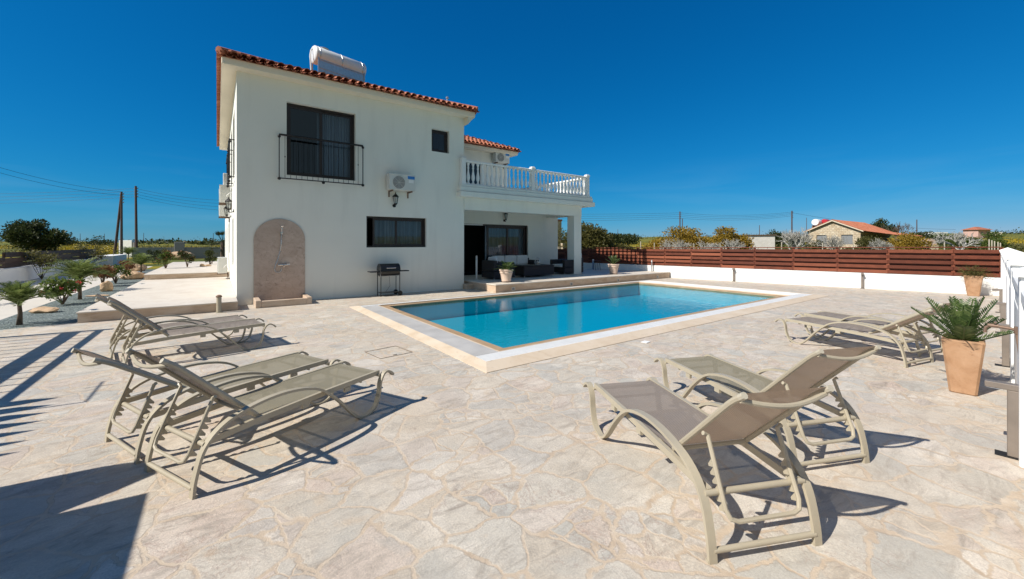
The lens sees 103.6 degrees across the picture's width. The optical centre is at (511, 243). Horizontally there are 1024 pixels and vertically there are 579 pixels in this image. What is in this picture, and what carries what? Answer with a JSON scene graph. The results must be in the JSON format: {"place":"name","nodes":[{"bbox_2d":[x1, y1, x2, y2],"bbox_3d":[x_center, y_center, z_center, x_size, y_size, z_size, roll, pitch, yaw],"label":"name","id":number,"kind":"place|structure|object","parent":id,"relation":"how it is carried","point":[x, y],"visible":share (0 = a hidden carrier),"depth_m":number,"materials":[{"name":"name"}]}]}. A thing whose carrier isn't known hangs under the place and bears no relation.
{"place":"outdoors","nodes":[
{"label":"outdoors","id":0,"kind":"place"},
{"bbox_2d":[0,266,151,319],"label":"driveway","id":1,"kind":"structure","parent":0,"point":[7,309],"depth_m":11.38,"materials":[{"name":"concrete"}]},
{"bbox_2d":[10,248,65,278],"bbox_3d":[-20.948,0.908,17.956,1.580,1.440,1.469,0,0,-5],"label":"flowering shrub","id":2,"kind":"object","parent":1,"relation":"on","point":[40,260],"visible":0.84,"depth_m":17.79,"materials":[{"name":"green plant"}]},
{"bbox_2d":[0,258,97,285],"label":"drive wall","id":3,"kind":"structure","parent":1,"relation":"on","point":[20,273],"depth_m":17.26,"materials":[{"name":"white paint"}]},
{"bbox_2d":[0,249,95,268],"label":"dark fence","id":4,"kind":"object","parent":3,"relation":"on","point":[7,262],"visible":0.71,"depth_m":17.94,"materials":[{"name":"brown wood"}]},
{"bbox_2d":[0,271,1023,578],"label":"patio","id":5,"kind":"structure","parent":0,"point":[436,463],"depth_m":2.85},
{"bbox_2d":[78,302,237,322],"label":"side platform","id":6,"kind":"structure","parent":5,"relation":"on","point":[116,315],"depth_m":8.81,"materials":[{"name":"concrete"}]},
{"bbox_2d":[76,277,237,313],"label":"side platform paving","id":7,"kind":"structure","parent":6,"relation":"on","point":[158,293],"depth_m":10.88,"materials":[{"name":"stone"}]},
{"bbox_2d":[94,294,247,358],"bbox_3d":[-5.083,1.157,6.203,0.682,0.897,1.872,0,0,44],"label":"sun lounger","id":8,"kind":"object","parent":5,"relation":"on","point":[116,336],"visible":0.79,"depth_m":5.93,"materials":[{"name":"beige paint"}]},
{"bbox_2d":[107,296,276,363],"bbox_3d":[-4.583,1.157,5.875,0.682,0.897,1.872,0,0,44],"label":"sun lounger","id":9,"kind":"object","parent":5,"relation":"on","point":[222,327],"visible":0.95,"depth_m":5.65,"materials":[{"name":"beige paint"}]},
{"bbox_2d":[71,348,340,463],"bbox_3d":[-2.621,1.198,3.740,0.682,0.814,1.931,0,0,31],"label":"sun lounger","id":10,"kind":"object","parent":5,"relation":"on","point":[292,364],"visible":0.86,"depth_m":3.35,"materials":[{"name":"beige paint"}]},
{"bbox_2d":[215,295,221,312],"bbox_3d":[-6.773,1.393,9.309,0.130,0.415,0.130,0,0,-36],"label":"bollard light","id":11,"kind":"object","parent":5,"relation":"on","point":[218,303],"visible":1,"depth_m":9.27,"materials":[{"name":"beige paint"}]},
{"bbox_2d":[125,348,393,499],"bbox_3d":[-1.914,1.152,3.370,0.682,0.907,1.864,0,0,28],"label":"sun lounger","id":12,"kind":"object","parent":5,"relation":"on","point":[308,388],"visible":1,"depth_m":2.99,"materials":[{"name":"beige paint"}]},
{"bbox_2d":[253,219,311,307],"bbox_3d":[-6.036,0.468,10.604,1.260,2.265,0.820,0,0,-36],"label":"outdoor shower","id":13,"kind":"object","parent":5,"relation":"on","point":[279,262],"visible":1,"depth_m":10.85,"materials":[{"name":"stone"}]},
{"bbox_2d":[367,263,408,295],"bbox_3d":[-3.763,1.107,12.325,1.200,0.985,0.488,0,0,-36],"label":"barbecue","id":14,"kind":"object","parent":5,"relation":"on","point":[391,269],"visible":1,"depth_m":12.25,"materials":[{"name":"black metal"}]},
{"bbox_2d":[216,46,594,305],"bbox_3d":[-7.438,-2.243,21.581,13.557,7.686,19.447,0,0,-36],"label":"villa","id":15,"kind":"object","parent":5,"relation":"on","point":[315,156],"visible":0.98,"depth_m":12.44,"materials":[{"name":"white paint"}]},
{"bbox_2d":[217,257,228,277],"bbox_3d":[-11.315,0.947,15.756,0.364,0.806,0.878,0,0,-36],"label":"air conditioner","id":16,"kind":"object","parent":15,"relation":"attached to","point":[222,264],"visible":1,"depth_m":15.47,"materials":[{"name":"paint"}]},
{"bbox_2d":[219,205,229,221],"bbox_3d":[-11.452,-1.243,16.027,0.364,0.766,0.878,0,0,-36],"label":"air conditioner","id":17,"kind":"object","parent":15,"relation":"attached to","point":[222,213],"visible":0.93,"depth_m":15.72,"materials":[{"name":"paint"}]},
{"bbox_2d":[219,173,231,209],"bbox_3d":[-9.858,-1.790,13.848,0.364,1.220,0.878,0,0,-36],"label":"air conditioner","id":18,"kind":"object","parent":15,"relation":"attached to","point":[224,192],"visible":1,"depth_m":13.57,"materials":[{"name":"paint"}]},
{"bbox_2d":[287,103,353,180],"bbox_3d":[-5.537,-2.885,11.700,1.816,2.006,0.100,0,0,-36],"label":"window","id":19,"kind":"structure","parent":15,"relation":"in","point":[304,121],"depth_m":11.64,"materials":[{"name":"black glass"}]},
{"bbox_2d":[309,45,365,81],"bbox_3d":[-6.332,-6.287,14.710,0.622,1.276,2.091,0,0,40],"label":"solar water heater","id":20,"kind":"object","parent":15,"relation":"on","point":[326,60],"visible":0.82,"depth_m":14.37,"materials":[{"name":"white metal"}]},
{"bbox_2d":[366,216,424,246],"bbox_3d":[-3.736,-0.357,12.981,1.956,0.961,0.100,0,0,-36],"label":"window","id":21,"kind":"structure","parent":15,"relation":"in","point":[386,231],"depth_m":13.00,"materials":[{"name":"black glass"}]},
{"bbox_2d":[386,173,415,197],"bbox_3d":[-3.489,-1.813,12.755,0.918,0.706,0.363,0,0,-36],"label":"air conditioner","id":22,"kind":"object","parent":15,"relation":"attached to","point":[400,182],"visible":1,"depth_m":12.58,"materials":[{"name":"paint"}]},
{"bbox_2d":[432,129,447,152],"bbox_3d":[-2.543,-3.495,13.892,0.656,0.766,0.100,0,0,-36],"label":"window","id":23,"kind":"structure","parent":15,"relation":"in","point":[439,138],"depth_m":13.90,"materials":[{"name":"black glass"}]},
{"bbox_2d":[466,163,479,183],"bbox_3d":[-2.038,-2.895,18.127,1.318,1.670,0.080,0,0,-36],"label":"balcony door","id":24,"kind":"structure","parent":15,"relation":"in","point":[470,165],"depth_m":18.27,"materials":[{"name":"black glass"}]},
{"bbox_2d":[464,224,526,259],"bbox_3d":[-0.816,0.259,17.442,3.576,2.143,0.310,0,0,-36],"label":"sliding door","id":25,"kind":"structure","parent":15,"relation":"in","point":[500,240],"depth_m":17.70,"materials":[{"name":"black glass"}]},
{"bbox_2d":[492,152,509,168],"bbox_3d":[-0.497,-3.903,18.910,0.878,0.686,0.363,0,0,-36],"label":"air conditioner","id":26,"kind":"object","parent":15,"relation":"attached to","point":[500,158],"visible":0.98,"depth_m":18.73,"materials":[{"name":"paint"}]},
{"bbox_2d":[464,273,669,292],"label":"terrace","id":27,"kind":"structure","parent":5,"relation":"on","point":[508,288],"depth_m":14.69,"materials":[{"name":"stone"}]},
{"bbox_2d":[464,269,669,285],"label":"terrace paving","id":28,"kind":"structure","parent":27,"relation":"on","point":[593,274],"depth_m":15.73,"materials":[{"name":"stone"}]},
{"bbox_2d":[482,257,514,279],"bbox_3d":[-0.516,0.920,15.245,0.970,0.820,0.850,0,0,-36],"label":"wicker armchair","id":29,"kind":"object","parent":28,"relation":"on","point":[490,264],"visible":0.79,"depth_m":14.88,"materials":[{"name":"wicker"}]},
{"bbox_2d":[499,269,512,282],"bbox_3d":[-0.199,1.110,13.872,0.500,0.440,0.500,0,0,-36],"label":"round urn","id":30,"kind":"object","parent":28,"relation":"on","point":[506,275],"visible":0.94,"depth_m":13.71,"materials":[{"name":"beige ceramic"}]},
{"bbox_2d":[494,261,516,270],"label":"sago palm","id":31,"kind":"object","parent":30,"relation":"in","point":[507,265],"visible":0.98,"depth_m":13.81,"materials":[{"name":"green plant"}]},
{"bbox_2d":[486,255,538,264],"bbox_3d":[0.040,0.920,16.965,2.200,0.820,0.870,0,0,-36],"label":"wicker sofa","id":32,"kind":"object","parent":28,"relation":"on","point":[520,259],"visible":0.3,"depth_m":17.31,"materials":[{"name":"fabric"}]},
{"bbox_2d":[515,264,553,277],"bbox_3d":[0.876,1.100,16.289,1.590,0.460,0.790,0,0,-36],"label":"coffee table","id":33,"kind":"object","parent":28,"relation":"on","point":[533,270],"visible":0.79,"depth_m":15.89,"materials":[{"name":"wicker"}]},
{"bbox_2d":[550,257,582,274],"bbox_3d":[2.419,0.980,17.889,1.170,0.700,0.950,0,0,-36],"label":"wicker armchair","id":34,"kind":"object","parent":28,"relation":"on","point":[564,266],"visible":0.75,"depth_m":17.45,"materials":[{"name":"wicker"}]},
{"bbox_2d":[398,285,767,347],"bbox_3d":[2.480,1.824,11.117,10.170,0.472,5.050,0,0,-36],"label":"pool basin","id":35,"kind":"object","parent":5,"relation":"in","point":[508,322],"visible":0.61,"depth_m":11.67,"materials":[{"name":"tile"}]},
{"bbox_2d":[383,282,784,350],"bbox_3d":[2.486,1.625,11.084,10.530,0.094,5.360,0,0,-36],"label":"pool lip","id":36,"kind":"object","parent":35,"relation":"attached to","point":[429,303],"visible":0.46,"depth_m":10.96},
{"bbox_2d":[583,377,833,564],"bbox_3d":[1.161,1.154,2.847,0.682,0.902,1.868,0,0,-11],"label":"sun lounger","id":37,"kind":"object","parent":5,"relation":"on","point":[678,424],"visible":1,"depth_m":2.25,"materials":[{"name":"beige paint"}]},
{"bbox_2d":[654,345,880,473],"bbox_3d":[2.104,1.154,3.635,0.682,0.902,1.868,0,0,-13],"label":"sun lounger","id":38,"kind":"object","parent":5,"relation":"on","point":[818,368],"visible":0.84,"depth_m":3.05,"materials":[{"name":"beige paint"}]},
{"bbox_2d":[775,307,950,367],"bbox_3d":[5.084,1.209,5.994,0.682,0.792,1.946,0,0,-22],"label":"sun lounger","id":39,"kind":"object","parent":5,"relation":"on","point":[839,327],"visible":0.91,"depth_m":5.64,"materials":[{"name":"beige paint"}]},
{"bbox_2d":[794,301,960,356],"bbox_3d":[5.761,1.209,6.490,0.682,0.792,1.946,0,0,-22],"label":"sun lounger","id":40,"kind":"object","parent":5,"relation":"on","point":[834,316],"visible":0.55,"depth_m":6.31,"materials":[{"name":"beige paint"}]},
{"bbox_2d":[941,335,985,395],"bbox_3d":[4.858,1.312,4.338,0.315,0.575,0.315,0,0,-41],"label":"square planter","id":41,"kind":"object","parent":5,"relation":"on","point":[963,360],"visible":0.81,"depth_m":4.25,"materials":[{"name":"ceramic"}]},
{"bbox_2d":[911,295,1013,341],"bbox_3d":[4.835,0.830,4.360,0.914,0.580,0.742,0,0,1],"label":"sago palm","id":42,"kind":"object","parent":41,"relation":"in","point":[964,321],"visible":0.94,"depth_m":4.28,"materials":[{"name":"green plant"}]},
{"bbox_2d":[964,275,983,295],"bbox_3d":[14.081,1.290,12.291,0.400,0.620,0.400,0,0,-40],"label":"square planter","id":43,"kind":"object","parent":5,"relation":"on","point":[973,285],"visible":0.83,"depth_m":12.18,"materials":[{"name":"ceramic"}]},
{"bbox_2d":[956,264,995,279],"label":"potted grass","id":44,"kind":"object","parent":43,"relation":"in","point":[971,272],"depth_m":12.22,"materials":[{"name":"green plant"}]},
{"bbox_2d":[991,302,1005,332],"bbox_3d":[8.735,1.327,7.231,0.100,0.545,0.180,0,0,-40],"label":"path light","id":45,"kind":"object","parent":5,"relation":"on","point":[1002,309],"visible":0.57,"depth_m":7.17,"materials":[{"name":"white metal"}]},
{"bbox_2d":[984,379,1018,460],"bbox_3d":[3.724,1.327,3.056,0.100,0.545,0.180,0,0,-40],"label":"path light","id":46,"kind":"object","parent":5,"relation":"on","point":[1012,389],"visible":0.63,"depth_m":3.00,"materials":[{"name":"metal"}]},
{"bbox_2d":[995,323,1009,367],"bbox_3d":[6.394,1.327,5.283,0.100,0.545,0.180,0,0,-40],"label":"path light","id":47,"kind":"object","parent":5,"relation":"on","point":[1005,350],"visible":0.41,"depth_m":5.22,"materials":[{"name":"white metal"}]},
{"bbox_2d":[999,247,1023,467],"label":"garden wall","id":48,"kind":"structure","parent":5,"relation":"on","point":[1012,273],"depth_m":4.05,"materials":[{"name":"white paint"}]},
{"bbox_2d":[983,321,1017,350],"bbox_3d":[4.192,0.828,3.443,0.060,0.306,0.218,0,0,-40],"label":"garden tap","id":49,"kind":"object","parent":48,"relation":"attached to","point":[1014,329],"visible":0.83,"depth_m":3.43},
{"bbox_2d":[0,233,1023,277],"bbox_3d":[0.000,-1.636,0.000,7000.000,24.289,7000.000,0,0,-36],"label":"ground","id":50,"kind":"structure","parent":0,"point":[646,240],"depth_m":103.29,"materials":[{"name":"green plant"}]},
{"bbox_2d":[0,218,75,251],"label":"broad tree","id":51,"kind":"object","parent":50,"relation":"on","point":[32,235],"visible":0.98,"depth_m":41.27,"materials":[{"name":"green plant"}]},
{"bbox_2d":[0,269,155,329],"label":"gravel bed","id":52,"kind":"object","parent":50,"relation":"on","point":[70,307],"visible":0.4,"depth_m":9.63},
{"bbox_2d":[0,280,61,324],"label":"young palm","id":53,"kind":"object","parent":52,"relation":"on","point":[18,293],"visible":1,"depth_m":7.89,"materials":[{"name":"green plant"}]},
{"bbox_2d":[28,306,59,312],"bbox_3d":[-10.867,1.542,9.354,0.571,0.162,0.342,0,0,-1],"label":"boulder","id":54,"kind":"object","parent":52,"relation":"on","point":[44,309],"visible":0.98,"depth_m":9.27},
{"bbox_2d":[37,276,91,304],"bbox_3d":[-11.791,1.233,10.550,0.752,0.789,1.010,0,0,-10],"label":"flowering shrub","id":55,"kind":"object","parent":52,"relation":"on","point":[67,287],"visible":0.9,"depth_m":10.48,"materials":[{"name":"green plant"}]},
{"bbox_2d":[38,257,121,299],"bbox_3d":[-12.447,1.002,11.605,1.656,1.261,1.522,0,0,1],"label":"young palm","id":56,"kind":"object","parent":52,"relation":"on","point":[80,269],"visible":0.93,"depth_m":11.41,"materials":[{"name":"green plant"}]},
{"bbox_2d":[67,243,107,267],"bbox_3d":[-26.871,0.798,25.639,2.137,1.660,1.554,0,0,9],"label":"flowering shrub","id":57,"kind":"object","parent":52,"relation":"on","point":[93,251],"visible":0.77,"depth_m":25.64,"materials":[{"name":"green plant"}]},
{"bbox_2d":[92,264,116,282],"bbox_3d":[-15.183,1.195,14.948,0.767,0.860,0.924,0,0,-36],"label":"flowering shrub","id":58,"kind":"object","parent":52,"relation":"on","point":[109,269],"visible":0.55,"depth_m":14.95,"materials":[{"name":"green plant"}]},
{"bbox_2d":[100,280,113,291],"bbox_3d":[-13.601,1.459,13.505,0.345,0.426,0.350,0,0,-36],"label":"boulder","id":59,"kind":"object","parent":52,"relation":"on","point":[106,286],"visible":0.9,"depth_m":13.41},
{"bbox_2d":[102,264,133,282],"bbox_3d":[-15.862,1.218,16.130,1.084,0.816,0.767,0,0,-36],"label":"flowering shrub","id":60,"kind":"object","parent":52,"relation":"on","point":[126,272],"visible":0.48,"depth_m":16.17,"materials":[{"name":"green plant"}]},
{"bbox_2d":[120,271,144,279],"bbox_3d":[-17.006,1.467,18.085,0.860,0.468,0.657,0,0,-36],"label":"boulder","id":61,"kind":"object","parent":52,"relation":"on","point":[137,275],"visible":0.73,"depth_m":17.93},
{"bbox_2d":[121,253,157,271],"bbox_3d":[-18.482,1.035,20.099,1.425,1.195,1.546,0,0,38],"label":"young palm","id":62,"kind":"object","parent":52,"relation":"on","point":[140,259],"visible":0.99,"depth_m":19.96,"materials":[{"name":"green plant"}]},
{"bbox_2d":[81,236,114,245],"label":"round tree","id":63,"kind":"object","parent":50,"relation":"on","point":[94,241],"visible":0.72,"depth_m":139.44,"materials":[{"name":"green plant"}]},
{"bbox_2d":[98,254,126,265],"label":"yard wall","id":64,"kind":"structure","parent":50,"relation":"on","point":[113,259],"depth_m":28.62,"materials":[{"name":"white paint"}]},
{"bbox_2d":[113,192,123,253],"bbox_3d":[-39.098,-1.681,40.002,1.094,6.913,0.230,0,0,0],"label":"utility pole","id":65,"kind":"object","parent":50,"relation":"on","point":[120,216],"visible":0.9,"depth_m":39.93,"materials":[{"name":"brown wood"}]},
{"bbox_2d":[119,240,134,256],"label":"gate pillar block","id":66,"kind":"structure","parent":50,"relation":"on","point":[128,243],"depth_m":44.80,"materials":[{"name":"white paint"}]},
{"bbox_2d":[134,186,137,247],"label":"utility pole","id":67,"kind":"object","parent":50,"relation":"on","point":[136,224],"visible":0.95,"depth_m":40.93,"materials":[{"name":"brown wood"}]},
{"bbox_2d":[144,272,228,279],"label":"platform","id":68,"kind":"structure","parent":50,"relation":"on","point":[176,276],"depth_m":15.84,"materials":[{"name":"stone"}]},
{"bbox_2d":[154,250,177,267],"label":"flowering shrub","id":69,"kind":"object","parent":68,"relation":"on","point":[167,256],"visible":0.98,"depth_m":18.84,"materials":[{"name":"green plant"}]},
{"bbox_2d":[177,250,195,266],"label":"flowering shrub","id":70,"kind":"object","parent":68,"relation":"on","point":[183,254],"visible":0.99,"depth_m":19.85,"materials":[{"name":"green plant"}]},
{"bbox_2d":[144,261,228,274],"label":"platform paving","id":71,"kind":"structure","parent":68,"relation":"on","point":[181,268],"depth_m":18.07,"materials":[{"name":"stone"}]},
{"bbox_2d":[204,249,216,263],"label":"flowering shrub","id":72,"kind":"object","parent":68,"relation":"on","point":[208,254],"visible":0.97,"depth_m":22.43,"materials":[{"name":"green plant"}]},
{"bbox_2d":[207,231,224,256],"bbox_3d":[-27.383,0.150,37.938,2.383,2.899,2.178,0,0,17],"label":"fan palm","id":73,"kind":"object","parent":50,"relation":"on","point":[222,250],"visible":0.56,"depth_m":37.88,"materials":[{"name":"green plant"}]},
{"bbox_2d":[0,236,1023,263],"bbox_3d":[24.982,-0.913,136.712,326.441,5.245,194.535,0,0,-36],"label":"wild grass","id":74,"kind":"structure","parent":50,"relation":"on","point":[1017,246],"depth_m":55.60,"materials":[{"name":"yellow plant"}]},
{"bbox_2d":[0,238,1023,254],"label":"yellow wildflowers","id":75,"kind":"object","parent":50,"relation":"on","point":[111,249],"visible":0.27,"depth_m":71.48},
{"bbox_2d":[1,227,1023,245],"bbox_3d":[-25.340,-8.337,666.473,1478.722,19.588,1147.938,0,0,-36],"label":"woodland","id":76,"kind":"object","parent":50,"relation":"on","point":[158,241],"visible":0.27,"depth_m":190.50,"materials":[{"name":"green plant"}]},
{"bbox_2d":[561,221,614,248],"bbox_3d":[6.812,-0.109,35.950,4.906,3.891,5.466,0,0,3],"label":"broad tree","id":77,"kind":"object","parent":50,"relation":"on","point":[593,237],"visible":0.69,"depth_m":34.57,"materials":[{"name":"green plant"}]},
{"bbox_2d":[350,280,826,372],"bbox_3d":[2.784,1.616,11.210,12.370,0.132,6.420,0,0,-36],"label":"pool coping","id":78,"kind":"object","parent":50,"relation":"on","point":[506,362],"visible":0.54,"depth_m":6.65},
{"bbox_2d":[608,232,625,244],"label":"round tree","id":79,"kind":"object","parent":50,"relation":"on","point":[617,237],"visible":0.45,"depth_m":93.74,"materials":[{"name":"green plant"}]},
{"bbox_2d":[620,234,641,244],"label":"round tree","id":80,"kind":"object","parent":50,"relation":"on","point":[632,239],"visible":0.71,"depth_m":98.06,"materials":[{"name":"green plant"}]},
{"bbox_2d":[658,239,694,248],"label":"bare tree","id":81,"kind":"object","parent":50,"relation":"on","point":[669,244],"visible":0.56,"depth_m":29.78,"materials":[{"name":"grey plant"}]},
{"bbox_2d":[641,225,721,248],"bbox_3d":[17.101,-0.079,40.919,8.257,3.595,8.504,0,0,-11],"label":"broom bush","id":82,"kind":"object","parent":50,"relation":"on","point":[687,236],"visible":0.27,"depth_m":39.63,"materials":[{"name":"yellow plant"}]},
{"bbox_2d":[696,238,724,248],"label":"bare tree","id":83,"kind":"object","parent":50,"relation":"on","point":[709,245],"visible":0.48,"depth_m":30.78,"materials":[{"name":"grey plant"}]},
{"bbox_2d":[708,225,754,248],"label":"broom bush","id":84,"kind":"object","parent":50,"relation":"on","point":[729,234],"visible":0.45,"depth_m":41.86,"materials":[{"name":"yellow plant"}]},
{"bbox_2d":[718,238,745,248],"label":"bare tree","id":85,"kind":"object","parent":50,"relation":"on","point":[729,244],"visible":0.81,"depth_m":33.02,"materials":[{"name":"grey plant"}]},
{"bbox_2d":[745,235,776,248],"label":"block shed","id":86,"kind":"structure","parent":50,"relation":"on","point":[763,240],"depth_m":43.87,"materials":[{"name":"grey paint"}]},
{"bbox_2d":[767,229,785,246],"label":"bush","id":87,"kind":"object","parent":50,"relation":"on","point":[774,232],"visible":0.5,"depth_m":61.46,"materials":[{"name":"green plant"}]},
{"bbox_2d":[583,263,1000,295],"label":"boundary wall","id":88,"kind":"structure","parent":50,"relation":"on","point":[932,283],"depth_m":15.04,"materials":[{"name":"white paint"}]},
{"bbox_2d":[558,247,1003,277],"bbox_3d":[7.869,0.577,18.494,18.930,0.951,0.150,0,0,41],"label":"timber fence","id":89,"kind":"object","parent":88,"relation":"on","point":[888,260],"visible":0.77,"depth_m":15.24,"materials":[{"name":"red wood"}]},
{"bbox_2d":[777,227,816,248],"bbox_3d":[22.574,0.119,32.309,2.482,2.875,3.670,0,0,22],"label":"bare tree","id":90,"kind":"object","parent":50,"relation":"on","point":[794,239],"visible":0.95,"depth_m":31.54,"materials":[{"name":"grey plant"}]},
{"bbox_2d":[817,235,847,249],"bbox_3d":[26.305,0.326,32.943,1.981,2.314,3.298,0,0,20],"label":"bare tree","id":91,"kind":"object","parent":50,"relation":"on","point":[832,240],"visible":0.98,"depth_m":32.55,"materials":[{"name":"grey plant"}]},
{"bbox_2d":[804,219,919,249],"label":"stone house","id":92,"kind":"structure","parent":50,"relation":"on","point":[850,231],"depth_m":51.62,"materials":[{"name":"grey paint"}]},
{"bbox_2d":[843,235,897,249],"bbox_3d":[33.647,0.352,38.211,4.373,2.368,3.546,0,0,39],"label":"bush","id":93,"kind":"object","parent":50,"relation":"on","point":[861,242],"visible":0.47,"depth_m":37.88,"materials":[{"name":"green plant"}]},
{"bbox_2d":[866,238,893,249],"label":"bare tree","id":94,"kind":"object","parent":50,"relation":"on","point":[881,244],"visible":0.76,"depth_m":31.99,"materials":[{"name":"grey plant"}]},
{"bbox_2d":[870,218,897,236],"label":"round tree","id":95,"kind":"object","parent":50,"relation":"on","point":[878,223],"visible":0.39,"depth_m":69.63,"materials":[{"name":"green plant"}]},
{"bbox_2d":[880,222,917,237],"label":"bare tree","id":96,"kind":"object","parent":50,"relation":"on","point":[899,227],"visible":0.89,"depth_m":62.26,"materials":[{"name":"grey plant"}]},
{"bbox_2d":[883,231,935,249],"bbox_3d":[39.074,0.117,40.201,3.921,2.663,4.238,0,0,-22],"label":"bush","id":97,"kind":"object","parent":50,"relation":"on","point":[911,240],"visible":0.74,"depth_m":39.28,"materials":[{"name":"yellow plant"}]},
{"bbox_2d":[907,230,943,246],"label":"bush","id":98,"kind":"object","parent":50,"relation":"on","point":[925,234],"visible":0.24,"depth_m":59.22,"materials":[{"name":"green plant"}]},
{"bbox_2d":[932,233,981,245],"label":"bush","id":99,"kind":"object","parent":50,"relation":"on","point":[949,240],"visible":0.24,"depth_m":59.43,"materials":[{"name":"green plant"}]},
{"bbox_2d":[932,232,982,249],"bbox_3d":[36.628,0.142,33.203,2.256,2.442,3.024,0,0,-36],"label":"bare tree","id":100,"kind":"object","parent":50,"relation":"on","point":[961,240],"visible":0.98,"depth_m":33.05,"materials":[{"name":"grey plant"}]},
{"bbox_2d":[962,227,991,237],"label":"distant villa","id":101,"kind":"object","parent":50,"relation":"on","point":[978,231],"visible":0.6,"depth_m":125.31,"materials":[{"name":"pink paint"}]},
{"bbox_2d":[961,231,1012,249],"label":"bush","id":102,"kind":"object","parent":50,"relation":"on","point":[997,238],"visible":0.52,"depth_m":45.44,"materials":[{"name":"green plant"}]},
{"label":"overflow channel","id":103,"kind":"structure","parent":50,"relation":"on","visible":0},
{"bbox_2d":[363,305,497,355],"bbox_3d":[-1.947,1.565,7.841,0.393,0.022,5.390,0,0,-36],"label":"pool coping","id":104,"kind":"object","parent":103,"relation":"on","point":[464,345],"visible":0.81,"depth_m":6.96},
{"bbox_2d":[378,282,790,351],"bbox_3d":[2.486,1.599,11.084,10.570,0.090,5.400,0,0,-36],"label":"grating edge","id":105,"kind":"object","parent":103,"relation":"on","point":[559,289],"visible":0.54,"depth_m":11.10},
{"bbox_2d":[361,280,812,360],"bbox_3d":[2.689,1.565,11.141,11.785,0.022,5.844,0,0,-36],"label":"overflow grating","id":106,"kind":"object","parent":103,"relation":"on","point":[514,352],"visible":0.89,"depth_m":8.02,"materials":[{"name":"white paint"}]},
{"bbox_2d":[0,0,1023,241],"label":"sky","id":107,"kind":"structure","parent":0,"point":[902,112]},
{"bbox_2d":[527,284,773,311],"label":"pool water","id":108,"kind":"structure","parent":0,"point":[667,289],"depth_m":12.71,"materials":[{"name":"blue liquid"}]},
{"label":"gravel yard","id":109,"kind":"structure","parent":0,"visible":0},
{"bbox_2d":[114,246,138,258],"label":"young palm","id":110,"kind":"object","parent":109,"relation":"on","point":[126,250],"visible":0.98,"depth_m":29.09,"materials":[{"name":"green plant"}]},
{"bbox_2d":[133,242,220,258],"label":"back wall","id":111,"kind":"structure","parent":109,"relation":"on","point":[198,252],"depth_m":41.00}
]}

